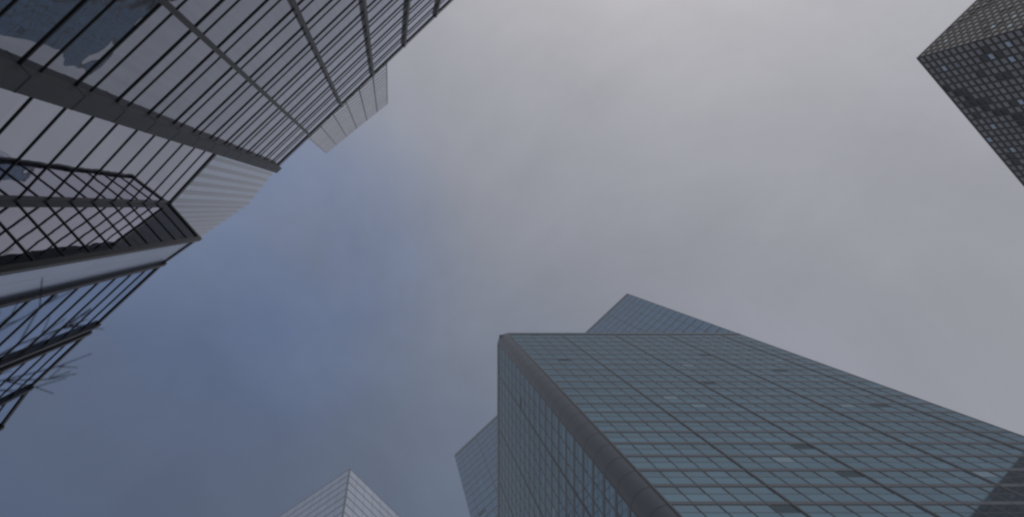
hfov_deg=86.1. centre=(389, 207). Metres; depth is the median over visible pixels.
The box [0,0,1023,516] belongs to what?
sky
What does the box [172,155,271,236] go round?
pale ribbed tower
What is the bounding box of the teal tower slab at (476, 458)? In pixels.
[454,294,1023,516]
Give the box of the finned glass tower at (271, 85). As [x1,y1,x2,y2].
[0,0,452,172]
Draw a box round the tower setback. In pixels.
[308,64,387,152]
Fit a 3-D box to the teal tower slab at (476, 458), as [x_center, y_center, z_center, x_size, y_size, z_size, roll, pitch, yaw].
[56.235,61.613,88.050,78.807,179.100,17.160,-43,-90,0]
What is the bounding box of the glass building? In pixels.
[0,88,215,430]
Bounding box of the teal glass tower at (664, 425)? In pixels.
[497,333,1023,516]
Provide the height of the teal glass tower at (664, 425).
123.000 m
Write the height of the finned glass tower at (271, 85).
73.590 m
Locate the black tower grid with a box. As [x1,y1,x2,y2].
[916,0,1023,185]
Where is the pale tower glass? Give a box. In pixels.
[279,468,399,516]
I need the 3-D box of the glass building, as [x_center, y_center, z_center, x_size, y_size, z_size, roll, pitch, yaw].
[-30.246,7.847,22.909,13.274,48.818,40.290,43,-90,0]
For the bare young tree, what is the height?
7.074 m
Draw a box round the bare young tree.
[0,248,99,404]

